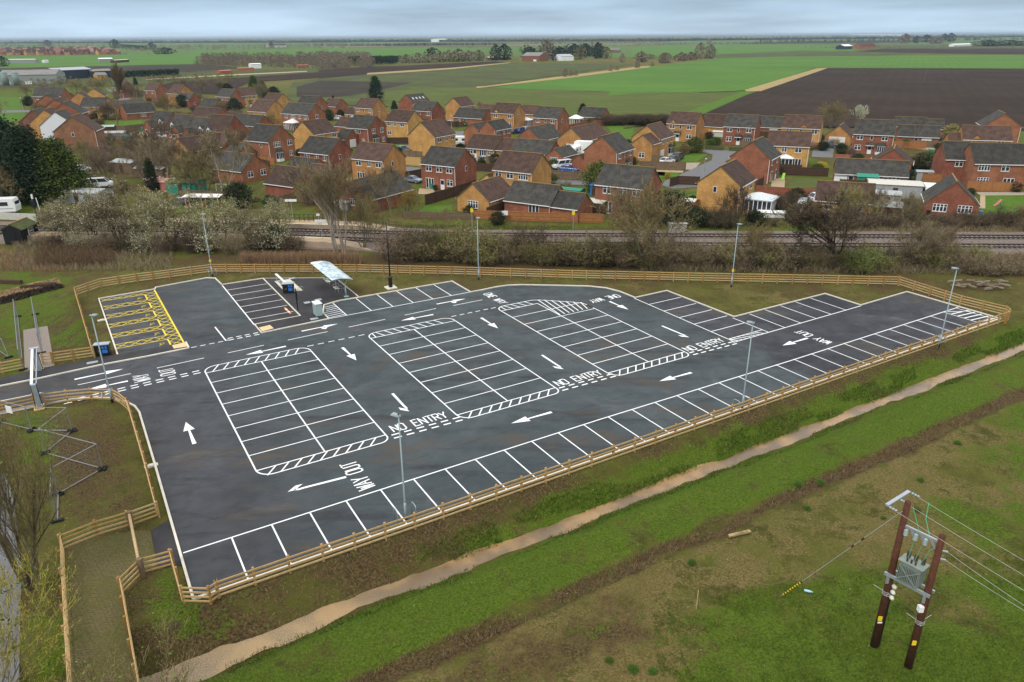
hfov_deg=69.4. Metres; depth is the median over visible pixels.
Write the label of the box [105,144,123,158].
bare tree
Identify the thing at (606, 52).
tree
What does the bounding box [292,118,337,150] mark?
brick house
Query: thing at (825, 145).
garden shrub
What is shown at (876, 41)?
field
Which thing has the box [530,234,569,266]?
shrub
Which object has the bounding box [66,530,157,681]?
grass paving
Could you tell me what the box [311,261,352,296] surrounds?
cycle shelter
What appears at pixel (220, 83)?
bare tree
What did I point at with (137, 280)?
post and rail fence
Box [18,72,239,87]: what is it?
olive scrub
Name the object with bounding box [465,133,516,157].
brick house
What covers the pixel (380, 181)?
bare tree
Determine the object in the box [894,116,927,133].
brick garage
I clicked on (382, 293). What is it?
kerb
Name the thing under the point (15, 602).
lane
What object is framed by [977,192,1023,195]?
patio
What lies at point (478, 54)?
tree
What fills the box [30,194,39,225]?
railway signal
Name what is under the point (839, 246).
shrub
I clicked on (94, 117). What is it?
garden fence
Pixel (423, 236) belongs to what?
shrub
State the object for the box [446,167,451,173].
window
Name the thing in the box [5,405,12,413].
white plate
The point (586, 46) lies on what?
tree
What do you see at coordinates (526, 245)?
shrub
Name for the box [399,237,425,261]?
shrub
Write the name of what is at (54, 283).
old sleeper
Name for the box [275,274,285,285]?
cycle repair stand
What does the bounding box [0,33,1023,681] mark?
ground
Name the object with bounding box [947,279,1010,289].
log pile
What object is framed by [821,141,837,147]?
parked car
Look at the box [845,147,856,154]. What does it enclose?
shrub
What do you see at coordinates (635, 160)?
garden shrub
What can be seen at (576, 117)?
gazebo
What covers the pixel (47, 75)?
barn
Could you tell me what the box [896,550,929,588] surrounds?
transformer
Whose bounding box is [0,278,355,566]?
pavement
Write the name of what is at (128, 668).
willow tree
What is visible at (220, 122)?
brick house
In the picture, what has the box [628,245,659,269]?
shrub
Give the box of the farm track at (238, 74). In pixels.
[146,71,306,79]
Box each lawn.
[0,97,24,121]
[100,120,141,125]
[161,204,227,213]
[418,205,451,211]
[606,125,634,138]
[658,172,678,177]
[671,190,696,192]
[681,153,707,161]
[788,177,816,187]
[982,196,1023,215]
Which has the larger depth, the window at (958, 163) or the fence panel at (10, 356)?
the window at (958, 163)
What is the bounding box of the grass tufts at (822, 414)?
[417,327,1023,560]
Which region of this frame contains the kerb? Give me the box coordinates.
[0,277,1000,599]
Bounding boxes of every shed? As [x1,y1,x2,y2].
[55,188,113,202]
[102,125,116,130]
[104,131,128,133]
[110,158,142,173]
[132,166,171,177]
[146,177,167,191]
[163,178,206,193]
[335,200,349,210]
[562,186,584,192]
[590,183,594,195]
[590,198,607,213]
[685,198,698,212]
[712,130,722,136]
[760,210,785,217]
[857,173,878,179]
[866,178,924,198]
[874,189,902,206]
[878,200,903,216]
[914,170,934,180]
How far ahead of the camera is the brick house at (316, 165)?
145.08 m
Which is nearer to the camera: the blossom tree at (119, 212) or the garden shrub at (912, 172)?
the blossom tree at (119, 212)
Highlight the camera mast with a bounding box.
[384,222,397,289]
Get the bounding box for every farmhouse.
[267,44,285,46]
[853,43,875,48]
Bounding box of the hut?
[0,217,38,244]
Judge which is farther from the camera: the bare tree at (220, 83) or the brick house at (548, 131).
the bare tree at (220, 83)
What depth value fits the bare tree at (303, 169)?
102.08 m
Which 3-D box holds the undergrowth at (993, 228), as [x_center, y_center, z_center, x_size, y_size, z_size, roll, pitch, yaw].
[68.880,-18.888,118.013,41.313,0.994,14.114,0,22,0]
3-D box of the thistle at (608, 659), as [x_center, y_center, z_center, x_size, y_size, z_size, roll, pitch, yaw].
[4.794,15.675,36.377,0.608,0.222,0.562,13,26,29]
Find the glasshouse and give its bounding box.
[852,34,900,35]
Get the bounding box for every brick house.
[17,107,42,132]
[29,107,56,138]
[32,87,70,102]
[34,93,58,107]
[43,97,66,108]
[52,113,106,149]
[56,100,88,117]
[70,91,90,105]
[80,97,110,112]
[87,87,107,96]
[96,100,120,118]
[112,81,134,97]
[119,102,155,119]
[121,98,147,103]
[143,83,168,100]
[143,110,175,132]
[165,114,195,139]
[166,85,193,104]
[170,132,220,161]
[175,93,200,106]
[181,116,210,135]
[192,107,226,116]
[198,98,228,110]
[202,114,248,139]
[207,151,270,182]
[212,131,242,150]
[215,88,245,107]
[233,87,257,107]
[236,113,274,129]
[246,123,295,161]
[248,99,283,124]
[263,92,291,107]
[263,164,313,195]
[280,102,325,128]
[287,135,353,173]
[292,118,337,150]
[297,95,328,116]
[308,163,345,192]
[326,98,348,114]
[340,170,412,212]
[344,97,386,121]
[345,114,386,143]
[351,141,406,178]
[385,109,423,136]
[398,93,429,109]
[407,118,455,155]
[411,100,443,119]
[420,145,476,189]
[445,96,474,119]
[453,107,490,124]
[455,175,510,211]
[463,118,511,143]
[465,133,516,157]
[478,150,552,185]
[490,102,525,126]
[503,180,593,222]
[511,138,578,162]
[517,123,561,141]
[522,104,538,118]
[532,106,569,133]
[556,122,607,145]
[570,131,634,173]
[578,106,609,119]
[594,163,661,217]
[631,121,675,160]
[666,111,704,142]
[695,158,756,212]
[722,113,760,144]
[729,136,781,183]
[768,130,811,166]
[781,114,823,141]
[815,180,875,213]
[852,118,897,154]
[871,144,913,169]
[921,173,980,216]
[931,141,977,180]
[942,125,1012,142]
[960,142,1023,189]
[976,110,1022,142]
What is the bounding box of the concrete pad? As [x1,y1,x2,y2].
[275,279,301,290]
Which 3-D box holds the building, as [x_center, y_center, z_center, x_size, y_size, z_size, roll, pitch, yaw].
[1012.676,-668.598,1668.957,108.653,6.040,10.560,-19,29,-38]
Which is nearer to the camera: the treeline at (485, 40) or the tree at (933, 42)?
the tree at (933, 42)
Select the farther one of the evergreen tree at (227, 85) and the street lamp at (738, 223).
the evergreen tree at (227, 85)
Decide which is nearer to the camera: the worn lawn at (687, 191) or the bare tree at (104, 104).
the worn lawn at (687, 191)
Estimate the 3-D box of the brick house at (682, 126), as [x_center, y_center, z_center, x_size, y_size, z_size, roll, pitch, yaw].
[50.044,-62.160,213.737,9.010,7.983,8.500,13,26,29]
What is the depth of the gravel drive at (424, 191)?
146.30 m
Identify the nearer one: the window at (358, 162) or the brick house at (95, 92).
the window at (358, 162)
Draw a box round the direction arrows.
[74,299,808,491]
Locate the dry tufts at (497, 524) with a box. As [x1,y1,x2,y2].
[132,374,892,667]
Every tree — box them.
[0,56,9,65]
[0,99,8,113]
[0,114,29,195]
[0,120,69,204]
[0,163,27,197]
[0,410,75,591]
[0,462,50,589]
[0,549,84,681]
[18,84,34,95]
[19,134,100,203]
[30,102,45,109]
[31,192,87,232]
[35,201,67,231]
[46,186,120,235]
[49,605,203,681]
[63,79,83,93]
[66,137,94,159]
[69,175,152,242]
[73,146,109,170]
[81,85,88,93]
[82,77,96,88]
[83,152,124,178]
[88,102,117,116]
[90,79,107,89]
[92,145,117,165]
[97,102,115,119]
[97,131,121,149]
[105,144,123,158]
[107,189,170,237]
[109,39,120,47]
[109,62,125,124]
[112,130,169,173]
[113,143,130,157]
[113,178,131,193]
[115,146,150,159]
[119,82,140,98]
[119,150,165,183]
[120,125,156,142]
[124,137,178,177]
[125,173,215,244]
[128,143,179,171]
[131,91,144,98]
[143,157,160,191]
[144,137,163,162]
[145,120,173,141]
[146,42,155,49]
[147,140,212,189]
[151,92,178,110]
[152,47,175,53]
[160,135,178,144]
[167,146,235,190]
[173,79,188,84]
[177,147,212,178]
[182,128,208,136]
[183,191,240,241]
[189,104,197,110]
[192,78,209,91]
[195,127,258,189]
[197,93,209,100]
[215,77,227,88]
[215,99,229,107]
[221,83,232,88]
[228,108,246,113]
[228,198,275,237]
[235,126,250,139]
[248,75,258,90]
[248,195,295,232]
[252,81,268,97]
[256,80,267,96]
[264,112,279,122]
[267,86,279,92]
[278,169,304,183]
[280,152,352,251]
[292,179,313,204]
[302,160,352,252]
[332,190,388,247]
[335,176,391,211]
[363,166,399,210]
[366,164,409,214]
[367,75,385,98]
[384,187,423,210]
[391,100,398,109]
[398,54,414,62]
[409,53,426,62]
[421,53,435,62]
[423,47,440,55]
[432,52,447,61]
[442,49,454,61]
[449,48,467,61]
[460,50,478,60]
[472,50,485,60]
[489,44,502,59]
[497,44,512,59]
[523,47,536,53]
[537,39,556,58]
[552,47,567,55]
[562,69,569,76]
[567,43,581,56]
[572,46,587,59]
[576,103,585,114]
[581,43,591,56]
[590,175,701,266]
[591,42,603,58]
[602,47,611,58]
[605,183,652,229]
[619,53,625,61]
[634,51,649,61]
[636,51,646,61]
[658,52,672,62]
[658,53,666,62]
[674,52,688,60]
[685,52,699,59]
[694,42,706,58]
[703,44,715,58]
[714,182,751,227]
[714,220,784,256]
[764,185,895,268]
[770,189,800,221]
[817,99,851,127]
[824,180,890,213]
[849,104,868,118]
[861,185,898,215]
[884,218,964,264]
[889,191,933,215]
[898,34,910,42]
[912,36,919,42]
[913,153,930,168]
[921,34,931,42]
[923,223,966,251]
[927,37,945,43]
[944,33,956,41]
[971,40,1006,45]
[982,40,1023,45]
[1008,203,1023,221]
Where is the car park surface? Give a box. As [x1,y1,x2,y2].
[0,278,997,595]
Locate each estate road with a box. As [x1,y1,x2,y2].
[1,110,29,112]
[107,89,129,99]
[406,166,420,170]
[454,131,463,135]
[551,179,589,184]
[662,150,735,188]
[812,148,833,157]
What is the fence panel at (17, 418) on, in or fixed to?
on the ground at (152, 595)
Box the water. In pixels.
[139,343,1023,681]
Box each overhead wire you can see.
[888,506,1022,589]
[912,507,1022,574]
[918,497,1022,559]
[949,553,1022,604]
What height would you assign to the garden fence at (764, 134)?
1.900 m
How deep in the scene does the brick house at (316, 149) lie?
162.12 m
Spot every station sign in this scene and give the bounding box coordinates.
[285,198,296,217]
[315,218,325,238]
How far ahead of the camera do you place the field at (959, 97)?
361.47 m
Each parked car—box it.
[77,164,91,170]
[172,196,189,205]
[397,145,408,149]
[405,175,421,183]
[511,128,518,133]
[516,127,525,132]
[559,164,578,170]
[659,157,674,161]
[670,155,678,160]
[672,152,684,159]
[798,197,809,207]
[808,192,814,200]
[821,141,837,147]
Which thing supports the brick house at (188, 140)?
on the ground at (152, 595)
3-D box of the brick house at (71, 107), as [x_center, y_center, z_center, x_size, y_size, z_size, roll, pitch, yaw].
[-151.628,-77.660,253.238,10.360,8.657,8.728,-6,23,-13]
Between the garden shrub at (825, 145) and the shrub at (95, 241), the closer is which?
the shrub at (95, 241)
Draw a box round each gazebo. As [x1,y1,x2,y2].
[283,119,298,129]
[569,115,583,123]
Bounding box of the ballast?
[0,222,1023,255]
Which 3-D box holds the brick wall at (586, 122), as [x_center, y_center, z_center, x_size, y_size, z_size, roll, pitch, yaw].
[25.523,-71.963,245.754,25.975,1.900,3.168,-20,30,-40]
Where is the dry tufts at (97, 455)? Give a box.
[57,409,147,515]
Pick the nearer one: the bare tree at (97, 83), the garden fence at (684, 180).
the garden fence at (684, 180)
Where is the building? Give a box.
[949,43,971,46]
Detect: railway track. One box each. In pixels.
[0,225,1023,239]
[0,230,1023,248]
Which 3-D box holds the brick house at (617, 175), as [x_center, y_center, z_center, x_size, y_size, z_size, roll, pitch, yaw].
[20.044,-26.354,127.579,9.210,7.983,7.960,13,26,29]
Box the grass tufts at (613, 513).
[225,351,1023,672]
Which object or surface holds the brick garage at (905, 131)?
on the ground at (152, 595)
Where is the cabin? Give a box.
[248,63,261,67]
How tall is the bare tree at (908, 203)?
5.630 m
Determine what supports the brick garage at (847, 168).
on the ground at (152, 595)
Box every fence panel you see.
[0,338,12,358]
[0,401,36,431]
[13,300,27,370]
[25,407,75,432]
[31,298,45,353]
[38,408,76,453]
[38,429,107,471]
[49,468,63,523]
[51,444,106,495]
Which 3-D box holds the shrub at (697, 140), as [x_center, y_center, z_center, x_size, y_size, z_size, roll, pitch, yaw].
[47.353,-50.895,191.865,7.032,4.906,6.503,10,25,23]
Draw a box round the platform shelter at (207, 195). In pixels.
[182,194,222,208]
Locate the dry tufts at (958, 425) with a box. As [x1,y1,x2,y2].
[340,387,1023,681]
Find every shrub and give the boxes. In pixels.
[21,95,32,105]
[28,230,53,246]
[46,229,73,245]
[63,228,97,247]
[82,231,115,249]
[93,117,106,123]
[104,154,114,160]
[105,226,139,252]
[108,114,117,119]
[125,226,161,253]
[143,228,183,253]
[162,619,182,632]
[174,93,186,106]
[175,224,209,253]
[185,224,231,253]
[208,176,218,183]
[211,227,255,254]
[220,180,256,208]
[224,98,243,111]
[234,226,270,252]
[248,223,293,251]
[249,194,262,201]
[258,194,278,208]
[262,224,289,249]
[277,224,304,251]
[324,109,335,119]
[336,109,344,116]
[368,216,430,263]
[395,223,444,260]
[397,219,448,260]
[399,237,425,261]
[407,229,451,261]
[429,224,470,260]
[436,219,502,261]
[437,233,468,258]
[440,207,453,211]
[442,225,508,266]
[443,229,502,264]
[456,143,464,147]
[461,205,476,212]
[478,157,485,162]
[478,230,514,260]
[487,153,499,163]
[487,211,506,225]
[487,227,516,260]
[490,232,526,264]
[505,232,545,263]
[508,220,562,263]
[516,241,553,266]
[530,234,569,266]
[531,239,558,264]
[547,234,588,267]
[548,158,557,168]
[551,173,558,183]
[554,180,572,186]
[556,231,615,266]
[558,238,595,265]
[566,239,603,267]
[577,159,609,192]
[580,231,630,268]
[599,235,619,263]
[604,241,641,268]
[616,236,669,268]
[617,237,654,265]
[628,185,687,223]
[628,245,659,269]
[630,228,691,267]
[633,157,639,164]
[633,250,654,267]
[638,236,688,269]
[642,239,682,268]
[652,189,700,223]
[653,243,683,266]
[669,234,723,266]
[676,143,690,154]
[677,244,707,265]
[678,205,711,227]
[681,238,730,269]
[684,136,707,152]
[696,202,732,227]
[698,244,731,266]
[704,132,713,138]
[704,139,717,145]
[705,202,746,228]
[711,137,722,145]
[712,236,747,267]
[716,241,758,272]
[731,246,752,263]
[732,242,778,269]
[741,209,767,226]
[747,242,796,270]
[753,238,809,272]
[763,214,781,226]
[771,235,824,269]
[772,243,813,271]
[775,197,783,209]
[784,187,807,202]
[790,242,833,268]
[807,241,846,269]
[808,243,850,270]
[810,143,816,149]
[812,163,824,167]
[815,141,830,150]
[816,241,850,259]
[826,136,841,142]
[833,142,848,153]
[836,245,864,268]
[837,240,893,275]
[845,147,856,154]
[850,153,866,157]
[861,239,907,266]
[877,254,899,270]
[885,248,915,267]
[892,240,925,264]
[898,238,947,267]
[908,169,915,180]
[911,152,932,169]
[911,241,956,269]
[923,150,934,160]
[923,242,960,263]
[936,245,982,273]
[940,123,959,135]
[946,239,994,262]
[968,188,976,194]
[1006,181,1023,191]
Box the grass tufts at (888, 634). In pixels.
[653,543,1023,681]
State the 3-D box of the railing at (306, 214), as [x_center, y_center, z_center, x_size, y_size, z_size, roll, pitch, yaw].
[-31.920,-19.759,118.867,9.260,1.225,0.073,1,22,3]
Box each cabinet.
[311,300,322,316]
[668,222,678,232]
[678,222,687,232]
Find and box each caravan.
[0,196,21,212]
[455,136,464,143]
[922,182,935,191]
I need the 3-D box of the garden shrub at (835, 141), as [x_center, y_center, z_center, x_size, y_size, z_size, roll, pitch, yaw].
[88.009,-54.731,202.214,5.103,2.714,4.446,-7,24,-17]
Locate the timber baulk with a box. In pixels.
[728,529,750,537]
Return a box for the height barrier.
[29,346,44,411]
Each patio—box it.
[686,163,699,169]
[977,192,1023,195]
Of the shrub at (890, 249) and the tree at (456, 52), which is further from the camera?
the tree at (456, 52)
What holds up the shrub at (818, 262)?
on the ground at (152, 595)
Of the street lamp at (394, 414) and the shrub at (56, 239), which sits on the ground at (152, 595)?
the shrub at (56, 239)
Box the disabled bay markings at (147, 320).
[103,290,183,348]
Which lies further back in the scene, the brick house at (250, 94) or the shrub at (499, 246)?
the brick house at (250, 94)
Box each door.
[8,232,16,244]
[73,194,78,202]
[350,139,355,147]
[357,172,364,177]
[426,177,433,187]
[440,179,444,189]
[479,150,485,155]
[529,205,538,211]
[606,201,611,213]
[793,159,800,164]
[829,136,844,143]
[834,174,847,180]
[867,146,871,153]
[1003,178,1014,182]
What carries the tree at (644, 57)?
on the ground at (152, 595)
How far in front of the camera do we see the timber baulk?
45.37 m
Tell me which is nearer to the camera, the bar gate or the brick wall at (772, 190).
the bar gate
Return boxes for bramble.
[813,210,859,228]
[852,210,877,227]
[858,213,884,227]
[882,211,911,227]
[889,212,922,227]
[902,209,930,226]
[915,213,946,226]
[925,212,954,226]
[930,212,967,226]
[946,207,978,226]
[955,258,995,275]
[959,212,992,226]
[960,252,1009,276]
[967,209,999,227]
[982,254,1023,275]
[984,210,1010,225]
[989,203,1023,226]
[989,251,1023,268]
[989,255,1023,275]
[1002,211,1023,229]
[1002,252,1023,261]
[1004,249,1023,259]
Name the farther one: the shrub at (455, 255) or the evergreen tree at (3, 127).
the evergreen tree at (3, 127)
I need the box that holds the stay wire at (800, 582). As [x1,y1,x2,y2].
[781,511,902,595]
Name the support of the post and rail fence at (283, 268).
on the ground at (152, 595)
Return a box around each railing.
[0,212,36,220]
[288,214,341,220]
[347,214,401,227]
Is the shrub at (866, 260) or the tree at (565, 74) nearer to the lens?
the shrub at (866, 260)
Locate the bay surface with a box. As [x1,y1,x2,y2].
[223,279,297,324]
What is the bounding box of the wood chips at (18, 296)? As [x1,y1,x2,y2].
[0,282,64,304]
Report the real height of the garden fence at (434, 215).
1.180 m
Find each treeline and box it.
[0,39,350,42]
[2,42,122,48]
[312,37,670,41]
[523,39,666,43]
[632,34,1023,40]
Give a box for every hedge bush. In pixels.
[588,113,610,125]
[594,113,620,125]
[605,113,624,125]
[607,113,627,125]
[615,112,639,124]
[615,113,630,124]
[624,113,639,124]
[630,112,647,125]
[633,113,652,125]
[637,113,660,125]
[640,113,661,122]
[645,113,667,123]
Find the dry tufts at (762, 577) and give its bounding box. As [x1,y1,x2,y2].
[469,406,1023,681]
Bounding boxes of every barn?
[0,69,66,84]
[7,59,38,62]
[46,66,91,78]
[89,68,111,77]
[97,58,112,61]
[110,59,128,62]
[215,70,231,73]
[237,67,253,70]
[296,64,307,67]
[522,52,548,61]
[554,54,573,60]
[609,48,620,52]
[836,44,852,48]
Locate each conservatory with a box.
[525,117,532,126]
[742,192,779,212]
[780,154,793,163]
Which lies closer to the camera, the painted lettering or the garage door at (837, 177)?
the painted lettering
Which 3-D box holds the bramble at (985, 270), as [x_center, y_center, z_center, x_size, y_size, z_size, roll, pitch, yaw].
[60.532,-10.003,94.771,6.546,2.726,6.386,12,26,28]
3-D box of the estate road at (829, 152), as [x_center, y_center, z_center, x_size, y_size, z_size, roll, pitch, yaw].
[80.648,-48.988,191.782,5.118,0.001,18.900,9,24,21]
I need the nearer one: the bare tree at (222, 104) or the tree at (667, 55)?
the bare tree at (222, 104)
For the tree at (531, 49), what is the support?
on the ground at (152, 595)
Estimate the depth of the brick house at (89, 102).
297.70 m
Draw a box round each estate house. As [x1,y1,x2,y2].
[0,50,5,54]
[6,50,13,54]
[14,50,21,54]
[24,50,31,54]
[36,50,43,54]
[48,50,55,54]
[55,50,63,54]
[64,50,70,54]
[70,49,77,54]
[77,49,83,54]
[83,49,89,53]
[95,49,101,54]
[103,49,110,54]
[114,49,120,53]
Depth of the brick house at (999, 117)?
200.29 m
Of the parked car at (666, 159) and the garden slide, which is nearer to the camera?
the garden slide
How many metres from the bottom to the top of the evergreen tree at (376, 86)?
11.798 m
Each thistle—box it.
[604,657,613,662]
[627,662,638,674]
[647,667,658,674]
[687,558,696,565]
[794,481,802,486]
[814,478,824,484]
[953,440,962,444]
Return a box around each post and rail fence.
[0,357,24,373]
[0,393,35,412]
[40,352,52,364]
[41,387,160,523]
[50,286,94,363]
[57,534,71,681]
[58,510,128,550]
[73,264,212,295]
[116,576,139,681]
[117,548,171,591]
[169,548,219,604]
[212,264,356,272]
[214,310,1010,597]
[356,264,900,285]
[897,276,1010,323]
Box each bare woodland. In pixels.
[127,42,345,50]
[195,51,343,69]
[316,50,375,69]
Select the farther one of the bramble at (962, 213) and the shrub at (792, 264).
the bramble at (962, 213)
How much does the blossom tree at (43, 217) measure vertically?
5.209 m
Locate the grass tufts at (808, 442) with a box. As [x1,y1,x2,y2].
[205,395,970,681]
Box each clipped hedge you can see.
[705,146,724,149]
[729,147,741,150]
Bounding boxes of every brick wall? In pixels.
[569,119,610,127]
[755,185,815,196]
[834,154,872,158]
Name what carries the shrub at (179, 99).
on the ground at (152, 595)
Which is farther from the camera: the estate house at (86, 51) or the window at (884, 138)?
the estate house at (86, 51)
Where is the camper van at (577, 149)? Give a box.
[571,146,581,155]
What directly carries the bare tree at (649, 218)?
on the ground at (152, 595)
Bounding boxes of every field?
[0,39,1023,54]
[0,47,343,67]
[0,64,236,71]
[0,68,341,87]
[138,72,318,93]
[286,63,631,104]
[297,81,412,96]
[313,47,489,57]
[319,61,506,78]
[320,46,383,46]
[344,43,505,45]
[367,62,508,74]
[383,87,699,115]
[468,45,735,57]
[476,66,649,87]
[490,70,627,90]
[497,43,663,45]
[607,65,813,95]
[624,91,742,127]
[632,45,855,55]
[640,38,1023,46]
[668,55,1023,68]
[688,91,755,113]
[703,68,1023,129]
[714,51,906,57]
[743,40,941,43]
[745,68,825,90]
[864,48,1023,53]
[875,43,1023,48]
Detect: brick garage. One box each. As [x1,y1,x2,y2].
[226,111,239,115]
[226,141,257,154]
[334,116,351,133]
[337,128,358,147]
[478,104,494,111]
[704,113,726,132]
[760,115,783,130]
[824,122,853,145]
[832,157,909,180]
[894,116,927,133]
[895,124,918,140]
[914,125,940,140]
[923,118,944,135]
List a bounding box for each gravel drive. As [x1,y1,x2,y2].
[418,188,434,193]
[656,170,682,172]
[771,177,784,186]
[980,195,984,207]
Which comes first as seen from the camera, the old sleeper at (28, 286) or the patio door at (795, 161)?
the old sleeper at (28, 286)
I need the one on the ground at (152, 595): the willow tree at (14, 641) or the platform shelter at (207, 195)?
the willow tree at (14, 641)
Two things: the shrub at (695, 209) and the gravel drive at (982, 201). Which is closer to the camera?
the shrub at (695, 209)
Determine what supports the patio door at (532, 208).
in the brick house at (524, 196)
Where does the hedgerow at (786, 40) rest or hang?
on the ground at (152, 595)
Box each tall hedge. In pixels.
[121,44,147,49]
[122,68,179,76]
[348,55,401,60]
[352,57,397,64]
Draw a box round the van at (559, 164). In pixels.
[551,159,571,169]
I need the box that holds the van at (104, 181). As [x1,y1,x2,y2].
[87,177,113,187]
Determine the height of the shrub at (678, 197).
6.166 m
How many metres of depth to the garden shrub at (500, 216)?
119.81 m
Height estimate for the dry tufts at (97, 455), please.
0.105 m
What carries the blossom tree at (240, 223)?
on the ground at (152, 595)
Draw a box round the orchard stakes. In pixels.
[185,65,236,73]
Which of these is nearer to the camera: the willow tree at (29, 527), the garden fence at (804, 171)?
the willow tree at (29, 527)
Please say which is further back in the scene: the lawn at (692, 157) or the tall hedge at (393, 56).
the tall hedge at (393, 56)
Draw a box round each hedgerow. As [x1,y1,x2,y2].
[4,53,188,56]
[315,42,494,45]
[470,43,662,47]
[637,41,786,44]
[756,37,1023,42]
[804,46,1022,47]
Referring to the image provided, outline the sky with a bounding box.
[0,0,1023,38]
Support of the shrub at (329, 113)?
on the ground at (152, 595)
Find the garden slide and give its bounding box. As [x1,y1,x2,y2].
[993,199,1003,205]
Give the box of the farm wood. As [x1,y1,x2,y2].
[519,43,606,56]
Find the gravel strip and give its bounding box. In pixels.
[23,326,53,370]
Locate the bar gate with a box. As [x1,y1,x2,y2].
[126,510,145,577]
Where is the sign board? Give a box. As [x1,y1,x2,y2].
[295,288,297,308]
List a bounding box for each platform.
[27,232,369,249]
[37,218,396,229]
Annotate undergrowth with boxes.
[0,248,64,271]
[11,238,173,270]
[396,244,625,263]
[405,224,574,231]
[640,250,1022,274]
[831,211,1023,233]
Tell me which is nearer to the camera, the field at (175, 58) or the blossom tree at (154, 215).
the blossom tree at (154, 215)
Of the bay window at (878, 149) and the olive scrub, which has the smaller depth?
the bay window at (878, 149)
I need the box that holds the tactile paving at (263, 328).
[172,325,272,347]
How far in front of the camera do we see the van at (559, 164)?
169.41 m
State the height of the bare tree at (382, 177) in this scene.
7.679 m
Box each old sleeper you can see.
[0,279,22,283]
[20,283,51,288]
[33,282,56,285]
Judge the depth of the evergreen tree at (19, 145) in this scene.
134.30 m
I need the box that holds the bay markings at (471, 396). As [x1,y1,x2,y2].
[1,284,993,578]
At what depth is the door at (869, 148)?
188.06 m
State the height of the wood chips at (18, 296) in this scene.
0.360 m
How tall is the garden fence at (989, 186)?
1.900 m
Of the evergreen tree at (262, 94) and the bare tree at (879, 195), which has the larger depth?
the evergreen tree at (262, 94)
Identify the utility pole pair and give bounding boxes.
[870,490,947,668]
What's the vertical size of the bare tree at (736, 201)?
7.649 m
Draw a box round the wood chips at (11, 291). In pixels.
[0,277,60,295]
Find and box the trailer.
[573,140,592,152]
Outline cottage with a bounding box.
[93,72,107,79]
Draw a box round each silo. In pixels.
[0,71,9,85]
[11,71,20,85]
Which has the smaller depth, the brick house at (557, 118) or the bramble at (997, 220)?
the bramble at (997, 220)
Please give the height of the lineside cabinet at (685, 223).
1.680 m
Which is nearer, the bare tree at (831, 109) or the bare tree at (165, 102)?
the bare tree at (831, 109)
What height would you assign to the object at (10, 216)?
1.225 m
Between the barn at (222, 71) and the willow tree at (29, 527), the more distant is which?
the barn at (222, 71)
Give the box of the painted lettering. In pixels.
[132,293,830,491]
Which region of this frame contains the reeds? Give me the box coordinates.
[236,249,361,265]
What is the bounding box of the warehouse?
[431,39,446,41]
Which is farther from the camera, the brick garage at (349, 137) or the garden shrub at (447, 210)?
the brick garage at (349, 137)
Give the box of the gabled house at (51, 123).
[38,109,72,139]
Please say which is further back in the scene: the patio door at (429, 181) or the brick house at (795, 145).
the brick house at (795, 145)
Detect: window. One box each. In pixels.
[0,202,7,205]
[27,226,33,234]
[247,171,253,177]
[260,168,266,175]
[274,141,280,147]
[276,152,284,161]
[356,160,360,165]
[375,162,380,167]
[426,165,431,171]
[436,166,441,172]
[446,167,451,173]
[447,180,452,186]
[468,200,477,208]
[495,171,501,176]
[506,172,512,178]
[518,173,527,180]
[603,186,610,193]
[638,152,644,157]
[668,147,672,155]
[795,147,801,152]
[856,135,862,139]
[875,146,885,154]
[881,136,887,140]
[932,203,947,212]
[954,161,963,166]
[957,205,972,213]
[977,177,988,180]
[978,165,990,170]
[1000,165,1009,171]
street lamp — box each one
[89,313,112,402]
[201,213,212,276]
[390,412,406,519]
[476,216,479,279]
[730,222,741,286]
[741,321,754,409]
[938,267,958,346]
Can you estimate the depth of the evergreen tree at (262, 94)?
376.79 m
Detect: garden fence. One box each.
[89,114,97,118]
[116,124,143,130]
[178,190,225,198]
[257,156,274,165]
[275,191,295,204]
[293,191,323,204]
[387,137,408,143]
[402,149,422,158]
[402,211,472,219]
[405,157,420,165]
[406,169,420,177]
[425,180,475,204]
[445,121,461,126]
[473,210,603,222]
[476,163,494,171]
[486,156,498,163]
[486,201,504,210]
[551,170,595,181]
[640,161,685,170]
[652,155,669,160]
[669,175,699,186]
[740,141,750,146]
[755,177,763,189]
[759,131,768,137]
[779,164,801,171]
[779,166,828,176]
[840,178,866,182]
[893,141,923,148]
[906,141,926,148]
[922,173,945,182]
[923,140,941,147]
[967,181,1019,191]
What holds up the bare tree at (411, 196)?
on the ground at (152, 595)
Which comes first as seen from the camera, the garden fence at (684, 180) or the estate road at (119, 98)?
the garden fence at (684, 180)
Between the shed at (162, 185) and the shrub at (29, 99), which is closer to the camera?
the shed at (162, 185)
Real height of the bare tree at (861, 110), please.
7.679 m
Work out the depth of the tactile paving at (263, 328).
74.29 m
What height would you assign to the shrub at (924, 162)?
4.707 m
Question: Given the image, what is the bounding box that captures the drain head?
[144,462,157,468]
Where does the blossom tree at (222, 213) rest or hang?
on the ground at (152, 595)
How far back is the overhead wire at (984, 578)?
32.38 m
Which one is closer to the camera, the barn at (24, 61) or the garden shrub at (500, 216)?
the garden shrub at (500, 216)
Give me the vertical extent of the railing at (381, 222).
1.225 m
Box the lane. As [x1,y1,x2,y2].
[0,474,21,681]
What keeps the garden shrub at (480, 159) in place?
on the ground at (152, 595)
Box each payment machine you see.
[92,341,111,356]
[281,282,294,293]

